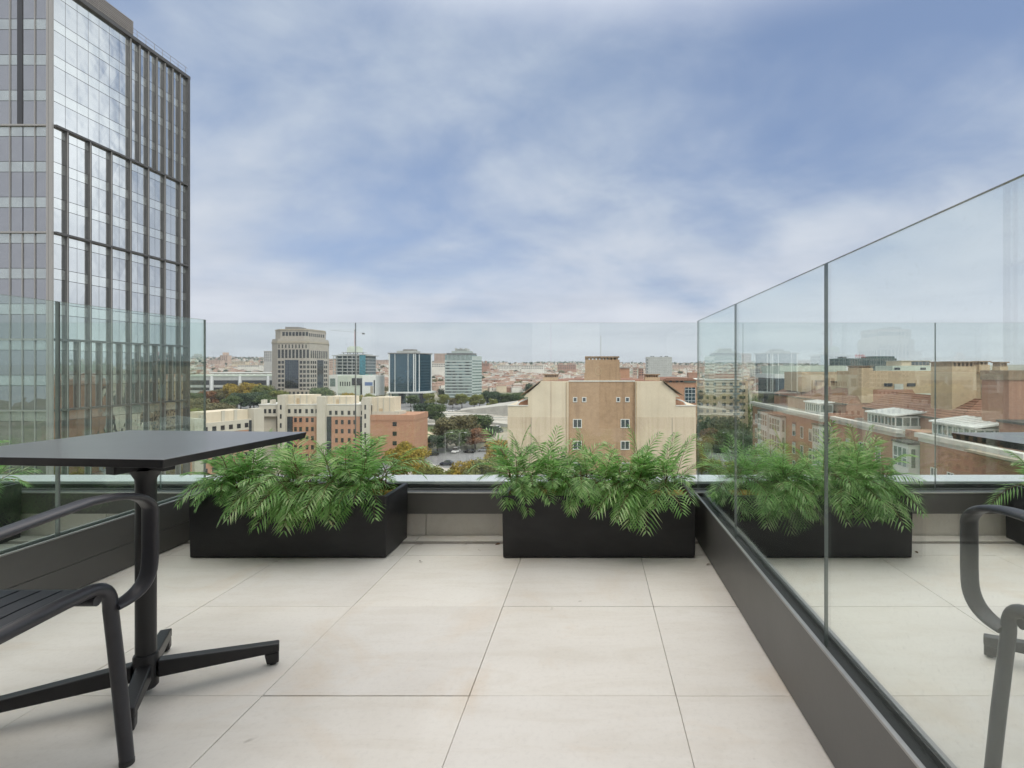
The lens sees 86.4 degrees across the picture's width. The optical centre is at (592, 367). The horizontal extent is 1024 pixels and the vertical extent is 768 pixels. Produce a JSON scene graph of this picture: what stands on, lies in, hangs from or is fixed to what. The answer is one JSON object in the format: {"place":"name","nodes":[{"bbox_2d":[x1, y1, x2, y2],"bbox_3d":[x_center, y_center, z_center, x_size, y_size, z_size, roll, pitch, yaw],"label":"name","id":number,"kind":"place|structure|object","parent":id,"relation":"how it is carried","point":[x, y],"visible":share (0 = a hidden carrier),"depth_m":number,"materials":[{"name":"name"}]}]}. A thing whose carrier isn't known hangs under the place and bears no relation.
{"place":"outdoors","nodes":[
{"label":"outdoors","id":0,"kind":"place"},
{"bbox_2d":[0,0,190,474],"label":"office tower","id":1,"kind":"structure","parent":0,"point":[94,153],"depth_m":65.27,"materials":[{"name":"grey"}]},
{"bbox_2d":[428,425,433,434],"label":"lawn","id":2,"kind":"structure","parent":0,"point":[430,427],"depth_m":278.31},
{"bbox_2d":[411,403,436,419],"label":"broadleaf tree","id":3,"kind":"object","parent":2,"relation":"on","point":[418,407],"visible":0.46,"depth_m":288.77,"materials":[{"name":"green plant"}]},
{"bbox_2d":[426,403,446,425],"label":"broadleaf tree","id":4,"kind":"object","parent":2,"relation":"on","point":[435,409],"visible":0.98,"depth_m":283.54,"materials":[{"name":"green plant"}]},
{"bbox_2d":[401,403,496,410],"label":"road","id":5,"kind":"structure","parent":0,"point":[404,406],"depth_m":433.73,"materials":[{"name":"asphalt"}]},
{"bbox_2d":[387,349,435,403],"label":"blue glass tower","id":6,"kind":"structure","parent":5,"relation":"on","point":[410,371],"depth_m":470.60,"materials":[{"name":"grey"}]},
{"bbox_2d":[445,348,481,402],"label":"banded office tower","id":7,"kind":"structure","parent":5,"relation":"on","point":[463,370],"depth_m":480.45,"materials":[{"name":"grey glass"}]},
{"bbox_2d":[454,401,516,414],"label":"ramp road","id":8,"kind":"structure","parent":0,"point":[498,409],"depth_m":364.06,"materials":[{"name":"concrete"}]},
{"bbox_2d":[0,544,1023,767],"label":"floor","id":9,"kind":"structure","parent":0,"point":[459,656],"depth_m":1.77,"materials":[{"name":"tile"}]},
{"bbox_2d":[0,483,21,543],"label":"planter box","id":10,"kind":"object","parent":9,"relation":"on","point":[10,503],"visible":0.72,"depth_m":3.01,"materials":[{"name":"plastic"}]},
{"bbox_2d":[0,440,41,496],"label":"palm plant","id":11,"kind":"object","parent":10,"relation":"in","point":[9,479],"visible":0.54,"depth_m":3.00,"materials":[{"name":"green"}]},
{"bbox_2d":[0,493,158,767],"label":"armchair","id":12,"kind":"object","parent":9,"relation":"on","point":[22,611],"visible":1,"depth_m":1.31,"materials":[{"name":"metal"}]},
{"bbox_2d":[0,493,190,589],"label":"glazing kerb","id":13,"kind":"structure","parent":9,"relation":"on","point":[75,558],"depth_m":2.39,"materials":[{"name":"grey"}]},
{"bbox_2d":[0,294,57,536],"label":"glass panel","id":14,"kind":"object","parent":13,"relation":"on","point":[56,407],"visible":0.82,"depth_m":2.28,"materials":[{"name":"grey"}]},
{"bbox_2d":[58,302,205,536],"bbox_3d":[-2.268,0.227,2.723,0.014,1.017,0.863,0,0,0],"label":"glass panel","id":15,"kind":"object","parent":13,"relation":"on","point":[59,394],"visible":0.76,"depth_m":2.29,"materials":[{"name":"grey"}]},
{"bbox_2d":[0,430,306,730],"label":"pedestal table","id":16,"kind":"object","parent":9,"relation":"on","point":[143,458],"visible":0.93,"depth_m":1.59,"materials":[{"name":"metal"}]},
{"bbox_2d":[189,483,407,556],"bbox_3d":[-1.554,0.809,2.908,1.008,0.315,0.325,0,0,0],"label":"planter box","id":17,"kind":"object","parent":9,"relation":"on","point":[357,535],"visible":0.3,"depth_m":2.75,"materials":[{"name":"plastic"}]},
{"bbox_2d":[174,429,276,515],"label":"palm plant","id":18,"kind":"object","parent":17,"relation":"in","point":[229,479],"visible":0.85,"depth_m":2.78,"materials":[{"name":"green"}]},
{"bbox_2d":[216,436,371,536],"bbox_3d":[-1.535,0.593,2.834,0.736,0.492,0.543,0,0,0],"label":"palm plant","id":19,"kind":"object","parent":17,"relation":"in","point":[277,507],"visible":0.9,"depth_m":2.71,"materials":[{"name":"green"}]},
{"bbox_2d":[297,432,433,529],"bbox_3d":[-1.210,0.573,2.881,0.609,0.481,0.526,0,0,26],"label":"palm plant","id":20,"kind":"object","parent":17,"relation":"in","point":[367,469],"visible":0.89,"depth_m":2.79,"materials":[{"name":"green"}]},
{"bbox_2d":[502,483,695,556],"bbox_3d":[0.033,0.809,2.908,0.988,0.315,0.325,0,0,0],"label":"planter box","id":21,"kind":"object","parent":9,"relation":"on","point":[553,530],"visible":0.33,"depth_m":2.75,"materials":[{"name":"plastic"}]},
{"bbox_2d":[467,424,583,517],"bbox_3d":[-0.331,0.540,2.892,0.664,0.471,0.493,0,0,0],"label":"palm plant","id":22,"kind":"object","parent":21,"relation":"in","point":[529,488],"visible":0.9,"depth_m":2.82,"materials":[{"name":"green"}]},
{"bbox_2d":[534,427,642,517],"bbox_3d":[-0.015,0.543,2.881,0.500,0.456,0.552,0,0,-41],"label":"palm plant","id":23,"kind":"object","parent":21,"relation":"in","point":[591,488],"visible":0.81,"depth_m":2.81,"materials":[{"name":"green"}]},
{"bbox_2d":[589,424,707,535],"bbox_3d":[0.289,0.562,2.843,0.660,0.528,0.573,0,0,0],"label":"palm plant","id":24,"kind":"object","parent":21,"relation":"in","point":[646,469],"visible":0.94,"depth_m":2.75,"materials":[{"name":"green"}]},
{"bbox_2d":[710,483,912,556],"bbox_3d":[1.149,0.809,2.908,0.968,0.315,0.325,0,0,0],"label":"planter box","id":25,"kind":"object","parent":9,"relation":"on","point":[797,535],"visible":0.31,"depth_m":2.75,"materials":[{"name":"plastic"}]},
{"bbox_2d":[695,423,819,522],"bbox_3d":[0.917,0.537,2.854,0.694,0.483,0.479,0,0,-6],"label":"palm plant","id":26,"kind":"object","parent":25,"relation":"in","point":[747,464],"visible":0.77,"depth_m":2.81,"materials":[{"name":"green"}]},
{"bbox_2d":[751,420,878,530],"bbox_3d":[1.143,0.542,2.847,0.714,0.532,0.523,0,0,0],"label":"palm plant","id":27,"kind":"object","parent":25,"relation":"in","point":[817,475],"visible":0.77,"depth_m":2.76,"materials":[{"name":"green"}]},
{"bbox_2d":[805,423,926,532],"bbox_3d":[1.444,0.554,2.840,0.602,0.518,0.558,0,0,0],"label":"palm plant","id":28,"kind":"object","parent":25,"relation":"in","point":[887,487],"visible":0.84,"depth_m":2.74,"materials":[{"name":"green"}]},
{"bbox_2d":[695,493,956,767],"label":"glazing kerb","id":29,"kind":"structure","parent":9,"relation":"on","point":[854,713],"depth_m":1.43,"materials":[{"name":"grey"}]},
{"bbox_2d":[697,304,734,489],"bbox_3d":[0.617,0.230,2.742,0.008,1.011,0.827,0,0,0],"label":"glass panel","id":30,"kind":"object","parent":29,"relation":"on","point":[698,397],"visible":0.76,"depth_m":3.16,"materials":[{"name":"grey"}]},
{"bbox_2d":[735,264,824,644],"bbox_3d":[0.617,0.230,1.875,0.008,1.011,0.897,0,0,0],"label":"glass panel","id":31,"kind":"object","parent":29,"relation":"on","point":[736,421],"visible":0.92,"depth_m":2.29,"materials":[{"name":"grey"}]},
{"bbox_2d":[825,174,1023,645],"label":"glass panel","id":32,"kind":"object","parent":29,"relation":"on","point":[826,443],"visible":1,"depth_m":1.42,"materials":[{"name":"grey"}]},
{"bbox_2d":[951,432,1023,657],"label":"pedestal table","id":33,"kind":"object","parent":9,"relation":"on","point":[1012,440],"visible":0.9,"depth_m":1.80,"materials":[{"name":"metal"}]},
{"bbox_2d":[960,505,1023,767],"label":"armchair","id":34,"kind":"object","parent":9,"relation":"on","point":[1008,623],"visible":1,"depth_m":1.22,"materials":[{"name":"metal"}]},
{"bbox_2d":[1005,483,1023,544],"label":"planter box","id":35,"kind":"object","parent":9,"relation":"on","point":[1014,529],"visible":0.86,"depth_m":3.00,"materials":[{"name":"plastic"}]},
{"bbox_2d":[986,449,1023,504],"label":"palm plant","id":36,"kind":"object","parent":35,"relation":"in","point":[1021,471],"visible":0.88,"depth_m":2.95,"materials":[{"name":"green"}]},
{"bbox_2d":[324,448,752,474],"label":"street","id":37,"kind":"structure","parent":0,"point":[461,455],"depth_m":184.50,"materials":[{"name":"asphalt"}]},
{"bbox_2d":[106,0,1023,364],"label":"sky","id":38,"kind":"structure","parent":0,"point":[426,176],"materials":[{"name":"blue"}]},
{"bbox_2d":[191,359,1023,474],"bbox_3d":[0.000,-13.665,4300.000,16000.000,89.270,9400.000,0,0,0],"label":"terrain","id":39,"kind":"structure","parent":0,"point":[504,433],"depth_m":548.15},
{"bbox_2d":[190,398,209,408],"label":"broadleaf tree","id":40,"kind":"object","parent":39,"relation":"on","point":[197,401],"visible":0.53,"depth_m":327.03,"materials":[{"name":"green plant"}]},
{"bbox_2d":[198,390,219,402],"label":"broadleaf tree","id":41,"kind":"object","parent":39,"relation":"on","point":[209,394],"visible":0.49,"depth_m":388.40,"materials":[{"name":"orange plant"}]},
{"bbox_2d":[209,389,226,401],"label":"broadleaf tree","id":42,"kind":"object","parent":39,"relation":"on","point":[221,394],"visible":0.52,"depth_m":397.29,"materials":[{"name":"green plant"}]},
{"bbox_2d":[212,404,237,409],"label":"broadleaf tree","id":43,"kind":"object","parent":39,"relation":"on","point":[223,406],"visible":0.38,"depth_m":286.96,"materials":[{"name":"green plant"}]},
{"bbox_2d":[220,352,231,365],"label":"hillside block","id":44,"kind":"structure","parent":39,"relation":"on","point":[226,357],"depth_m":1700.94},
{"bbox_2d":[190,408,263,474],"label":"ivory apartment wing","id":45,"kind":"structure","parent":39,"relation":"on","point":[250,419],"depth_m":162.20,"materials":[{"name":"concrete"}]},
{"bbox_2d":[190,374,271,392],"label":"long office hall","id":46,"kind":"structure","parent":39,"relation":"on","point":[216,381],"depth_m":519.85,"materials":[{"name":"grey concrete"}]},
{"bbox_2d":[214,380,237,384],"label":"window","id":47,"kind":"structure","parent":46,"relation":"in","point":[216,382],"depth_m":519.89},
{"bbox_2d":[219,395,242,404],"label":"broadleaf tree","id":48,"kind":"object","parent":39,"relation":"on","point":[232,400],"visible":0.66,"depth_m":367.88,"materials":[{"name":"green plant"}]},
{"bbox_2d":[228,392,249,408],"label":"broadleaf tree","id":49,"kind":"object","parent":39,"relation":"on","point":[242,396],"visible":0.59,"depth_m":377.16,"materials":[{"name":"green plant"}]},
{"bbox_2d":[209,372,271,373],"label":"white roofed hall","id":50,"kind":"structure","parent":39,"relation":"on","point":[240,372],"depth_m":609.00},
{"bbox_2d":[236,405,258,408],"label":"car park","id":51,"kind":"structure","parent":39,"relation":"on","point":[247,407],"depth_m":422.89,"materials":[{"name":"concrete"}]},
{"bbox_2d":[238,382,260,407],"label":"broadleaf tree","id":52,"kind":"object","parent":39,"relation":"on","point":[245,388],"visible":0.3,"depth_m":396.41,"materials":[{"name":"yellow plant"}]},
{"bbox_2d":[238,365,262,371],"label":"hillside block","id":53,"kind":"structure","parent":39,"relation":"on","point":[249,368],"depth_m":1250.00,"materials":[{"name":"concrete"}]},
{"bbox_2d":[244,392,263,407],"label":"broadleaf tree","id":54,"kind":"object","parent":39,"relation":"on","point":[251,397],"visible":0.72,"depth_m":379.43,"materials":[{"name":"green plant"}]},
{"bbox_2d":[250,384,274,392],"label":"broadleaf tree","id":55,"kind":"object","parent":39,"relation":"on","point":[260,388],"visible":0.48,"depth_m":394.70,"materials":[{"name":"green plant"}]},
{"bbox_2d":[252,394,276,403],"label":"broadleaf tree","id":56,"kind":"object","parent":39,"relation":"on","point":[263,397],"visible":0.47,"depth_m":375.99,"materials":[{"name":"green plant"}]},
{"bbox_2d":[264,351,271,371],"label":"hillside block","id":57,"kind":"structure","parent":39,"relation":"on","point":[267,361],"depth_m":1150.00,"materials":[{"name":"concrete"}]},
{"bbox_2d":[271,327,328,394],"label":"beige office tower","id":58,"kind":"structure","parent":39,"relation":"on","point":[300,360],"depth_m":425.05,"materials":[{"name":"stone"}]},
{"bbox_2d":[308,387,333,395],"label":"broadleaf tree","id":59,"kind":"object","parent":39,"relation":"on","point":[325,391],"visible":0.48,"depth_m":328.73,"materials":[{"name":"green plant"}]},
{"bbox_2d":[258,394,427,460],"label":"terracotta apartment block","id":60,"kind":"structure","parent":39,"relation":"on","point":[319,418],"depth_m":179.88,"materials":[{"name":"concrete"}]},
{"bbox_2d":[332,346,376,374],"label":"unfinished tower","id":61,"kind":"structure","parent":39,"relation":"on","point":[365,364],"depth_m":521.00,"materials":[{"name":"grey concrete"}]},
{"bbox_2d":[329,374,384,396],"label":"white office block","id":62,"kind":"structure","parent":39,"relation":"on","point":[365,384],"depth_m":471.00,"materials":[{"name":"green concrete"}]},
{"bbox_2d":[384,441,416,474],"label":"broadleaf tree","id":63,"kind":"object","parent":39,"relation":"on","point":[402,446],"visible":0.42,"depth_m":138.14,"materials":[{"name":"yellow plant"}]},
{"bbox_2d":[395,446,431,474],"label":"broadleaf tree","id":64,"kind":"object","parent":39,"relation":"on","point":[420,453],"visible":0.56,"depth_m":137.04,"materials":[{"name":"yellow plant"}]},
{"bbox_2d":[413,465,443,474],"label":"broadleaf tree","id":65,"kind":"object","parent":39,"relation":"on","point":[430,470],"visible":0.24,"depth_m":119.17,"materials":[{"name":"green plant"}]},
{"bbox_2d":[428,434,447,451],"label":"broadleaf tree","id":66,"kind":"object","parent":39,"relation":"on","point":[437,441],"visible":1,"depth_m":196.20,"materials":[{"name":"green plant"}]},
{"bbox_2d":[432,363,444,375],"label":"hillside block","id":67,"kind":"structure","parent":39,"relation":"on","point":[438,368],"depth_m":1050.00,"materials":[{"name":"concrete"}]},
{"bbox_2d":[434,353,446,362],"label":"hillside block","id":68,"kind":"structure","parent":39,"relation":"on","point":[439,357],"depth_m":1500.00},
{"bbox_2d":[430,417,462,447],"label":"broadleaf tree","id":69,"kind":"object","parent":39,"relation":"on","point":[443,426],"visible":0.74,"depth_m":203.66,"materials":[{"name":"green plant"}]},
{"bbox_2d":[444,429,470,446],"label":"broadleaf tree","id":70,"kind":"object","parent":39,"relation":"on","point":[455,437],"visible":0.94,"depth_m":197.99,"materials":[{"name":"green plant"}]},
{"bbox_2d":[412,410,507,425],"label":"railway yard","id":71,"kind":"structure","parent":39,"relation":"on","point":[501,421],"depth_m":344.28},
{"bbox_2d":[449,461,474,474],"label":"broadleaf tree","id":72,"kind":"object","parent":39,"relation":"on","point":[465,465],"visible":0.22,"depth_m":123.44,"materials":[{"name":"yellow plant"}]},
{"bbox_2d":[448,414,481,429],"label":"broadleaf tree","id":73,"kind":"object","parent":39,"relation":"on","point":[463,422],"visible":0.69,"depth_m":212.43,"materials":[{"name":"green plant"}]},
{"bbox_2d":[463,428,489,449],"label":"broadleaf tree","id":74,"kind":"object","parent":39,"relation":"on","point":[474,438],"visible":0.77,"depth_m":202.50,"materials":[{"name":"orange plant"}]},
{"bbox_2d":[467,414,493,433],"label":"broadleaf tree","id":75,"kind":"object","parent":39,"relation":"on","point":[487,420],"visible":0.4,"depth_m":219.17,"materials":[{"name":"green plant"}]},
{"bbox_2d":[190,357,782,392],"bbox_3d":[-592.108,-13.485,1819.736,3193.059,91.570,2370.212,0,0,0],"label":"distant town","id":76,"kind":"object","parent":39,"relation":"on","point":[505,386],"visible":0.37,"depth_m":1247.39,"materials":[{"name":"brick"}]},
{"bbox_2d":[470,456,507,474],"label":"broadleaf tree","id":77,"kind":"object","parent":39,"relation":"on","point":[483,469],"visible":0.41,"depth_m":116.75,"materials":[{"name":"green plant"}]},
{"bbox_2d":[478,425,502,442],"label":"broadleaf tree","id":78,"kind":"object","parent":39,"relation":"on","point":[496,428],"visible":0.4,"depth_m":221.25,"materials":[{"name":"green plant"}]},
{"bbox_2d":[484,439,507,460],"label":"broadleaf tree","id":79,"kind":"object","parent":39,"relation":"on","point":[488,450],"visible":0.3,"depth_m":149.12,"materials":[{"name":"yellow plant"}]},
{"bbox_2d":[191,357,818,365],"bbox_3d":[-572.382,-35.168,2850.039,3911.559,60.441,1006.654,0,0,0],"label":"ridge wood","id":80,"kind":"object","parent":39,"relation":"on","point":[761,363],"visible":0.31,"depth_m":2563.45,"materials":[{"name":"green plant"}]},
{"bbox_2d":[497,365,520,370],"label":"hillside block","id":81,"kind":"structure","parent":39,"relation":"on","point":[508,367],"depth_m":1350.00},
{"bbox_2d":[521,365,543,373],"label":"hillside block","id":82,"kind":"structure","parent":39,"relation":"on","point":[526,369],"depth_m":1200.00,"materials":[{"name":"concrete"}]},
{"bbox_2d":[557,363,575,372],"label":"hillside block","id":83,"kind":"structure","parent":39,"relation":"on","point":[567,367],"depth_m":1300.00,"materials":[{"name":"brick"}]},
{"bbox_2d":[507,356,695,474],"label":"gabled apartment block","id":84,"kind":"structure","parent":39,"relation":"on","point":[601,401],"depth_m":74.00,"materials":[{"name":"brick"}]},
{"bbox_2d":[620,367,630,377],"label":"hillside block","id":85,"kind":"structure","parent":39,"relation":"on","point":[625,372],"depth_m":300.00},
{"bbox_2d":[646,356,671,376],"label":"grey slab tower","id":86,"kind":"structure","parent":39,"relation":"on","point":[661,366],"depth_m":700.00,"materials":[{"name":"concrete"}]},
{"bbox_2d":[660,377,696,404],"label":"orange brick block","id":87,"kind":"structure","parent":39,"relation":"on","point":[685,387],"depth_m":140.00,"materials":[{"name":"brick"}]},
{"bbox_2d":[696,434,721,474],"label":"broadleaf tree","id":88,"kind":"object","parent":39,"relation":"on","point":[704,440],"visible":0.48,"depth_m":143.45,"materials":[{"name":"green plant"}]},
{"bbox_2d":[699,416,740,471],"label":"broadleaf tree","id":89,"kind":"object","parent":39,"relation":"on","point":[712,423],"visible":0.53,"depth_m":158.13,"materials":[{"name":"green plant"}]},
{"bbox_2d":[693,374,747,427],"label":"balcony apartment block","id":90,"kind":"structure","parent":39,"relation":"on","point":[716,394],"depth_m":225.00,"materials":[{"name":"beige concrete"}]},
{"bbox_2d":[714,420,750,456],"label":"broadleaf tree","id":91,"kind":"object","parent":39,"relation":"on","point":[719,427],"visible":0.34,"depth_m":156.54,"materials":[{"name":"green plant"}]},
{"bbox_2d":[731,429,752,472],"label":"broadleaf tree","id":92,"kind":"object","parent":39,"relation":"on","point":[747,439],"visible":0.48,"depth_m":147.87,"materials":[{"name":"green plant"}]},
{"bbox_2d":[756,363,847,402],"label":"pale modern block","id":93,"kind":"structure","parent":39,"relation":"on","point":[770,380],"depth_m":190.62,"materials":[{"name":"grey glass"}]},
{"bbox_2d":[750,361,1023,474],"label":"brick terrace block","id":94,"kind":"structure","parent":39,"relation":"on","point":[977,389],"depth_m":63.48,"materials":[{"name":"brown"}]},
{"bbox_2d":[803,399,834,414],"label":"sunroom","id":95,"kind":"structure","parent":94,"relation":"on","point":[815,406],"depth_m":84.50,"materials":[{"name":"white glass"}]},
{"bbox_2d":[865,407,926,430],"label":"sunroom","id":96,"kind":"structure","parent":94,"relation":"on","point":[898,418],"depth_m":64.44,"materials":[{"name":"white glass"}]},
{"bbox_2d":[867,412,920,425],"bbox_3d":[37.365,6.260,66.450,3.770,1.120,6.400,0,0,0],"label":"window frame","id":97,"kind":"structure","parent":96,"relation":"in","point":[902,417],"depth_m":64.82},
{"bbox_2d":[929,415,998,446],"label":"sunroom","id":98,"kind":"structure","parent":94,"relation":"on","point":[945,427],"depth_m":53.82,"materials":[{"name":"white glass"}]},
{"bbox_2d":[932,422,998,434],"bbox_3d":[37.765,6.260,53.800,3.770,1.120,6.500,0,0,0],"label":"window frame","id":99,"kind":"structure","parent":98,"relation":"in","point":[952,426],"depth_m":52.88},
{"bbox_2d":[829,354,896,370],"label":"dark rooftop building","id":100,"kind":"structure","parent":0,"point":[872,361],"depth_m":400.00,"materials":[{"name":"concrete"}]},
{"bbox_2d":[875,360,932,394],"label":"pale rooftop building","id":101,"kind":"structure","parent":0,"point":[910,365],"depth_m":230.90,"materials":[{"name":"concrete"}]},
{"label":"floor slab","id":102,"kind":"structure","parent":0,"visible":0},
{"bbox_2d":[2,536,1019,543],"bbox_3d":[-0.679,0.970,3.049,12.860,0.016,0.101,0,0,0],"label":"floor edge strip","id":103,"kind":"object","parent":102,"relation":"on","point":[499,539],"visible":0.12,"depth_m":3.01,"materials":[{"name":"ceramic"}]},
{"bbox_2d":[0,475,1023,535],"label":"parapet","id":104,"kind":"structure","parent":102,"relation":"on","point":[452,505],"depth_m":3.10,"materials":[{"name":"concrete"}]},
{"bbox_2d":[160,323,355,489],"bbox_3d":[-1.966,0.234,3.170,1.142,1.001,0.008,0,0,0],"label":"glass panel","id":105,"kind":"object","parent":104,"relation":"attached to","point":[160,387],"visible":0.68,"depth_m":3.17,"materials":[{"name":"grey"}]},
{"bbox_2d":[550,323,550,454],"bbox_3d":[-0.819,0.234,3.170,1.144,1.001,0.008,0,0,0],"label":"glass panel","id":106,"kind":"object","parent":104,"relation":"attached to","point":[550,382],"visible":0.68,"depth_m":3.17,"materials":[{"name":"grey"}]},
{"bbox_2d":[742,323,742,482],"bbox_3d":[0.320,0.234,3.170,1.125,1.001,0.008,0,0,0],"label":"glass panel","id":107,"kind":"object","parent":104,"relation":"attached to","point":[742,387],"visible":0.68,"depth_m":3.17,"materials":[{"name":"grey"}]},
{"bbox_2d":[934,323,934,489],"bbox_3d":[1.449,0.234,3.170,1.126,1.001,0.008,0,0,0],"label":"glass panel","id":108,"kind":"object","parent":104,"relation":"attached to","point":[934,406],"visible":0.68,"depth_m":3.17,"materials":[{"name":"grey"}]},
{"bbox_2d":[935,323,935,489],"bbox_3d":[2.582,0.234,3.170,1.132,1.001,0.008,0,0,0],"label":"glass panel","id":109,"kind":"object","parent":104,"relation":"attached to","point":[935,406],"visible":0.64,"depth_m":3.17,"materials":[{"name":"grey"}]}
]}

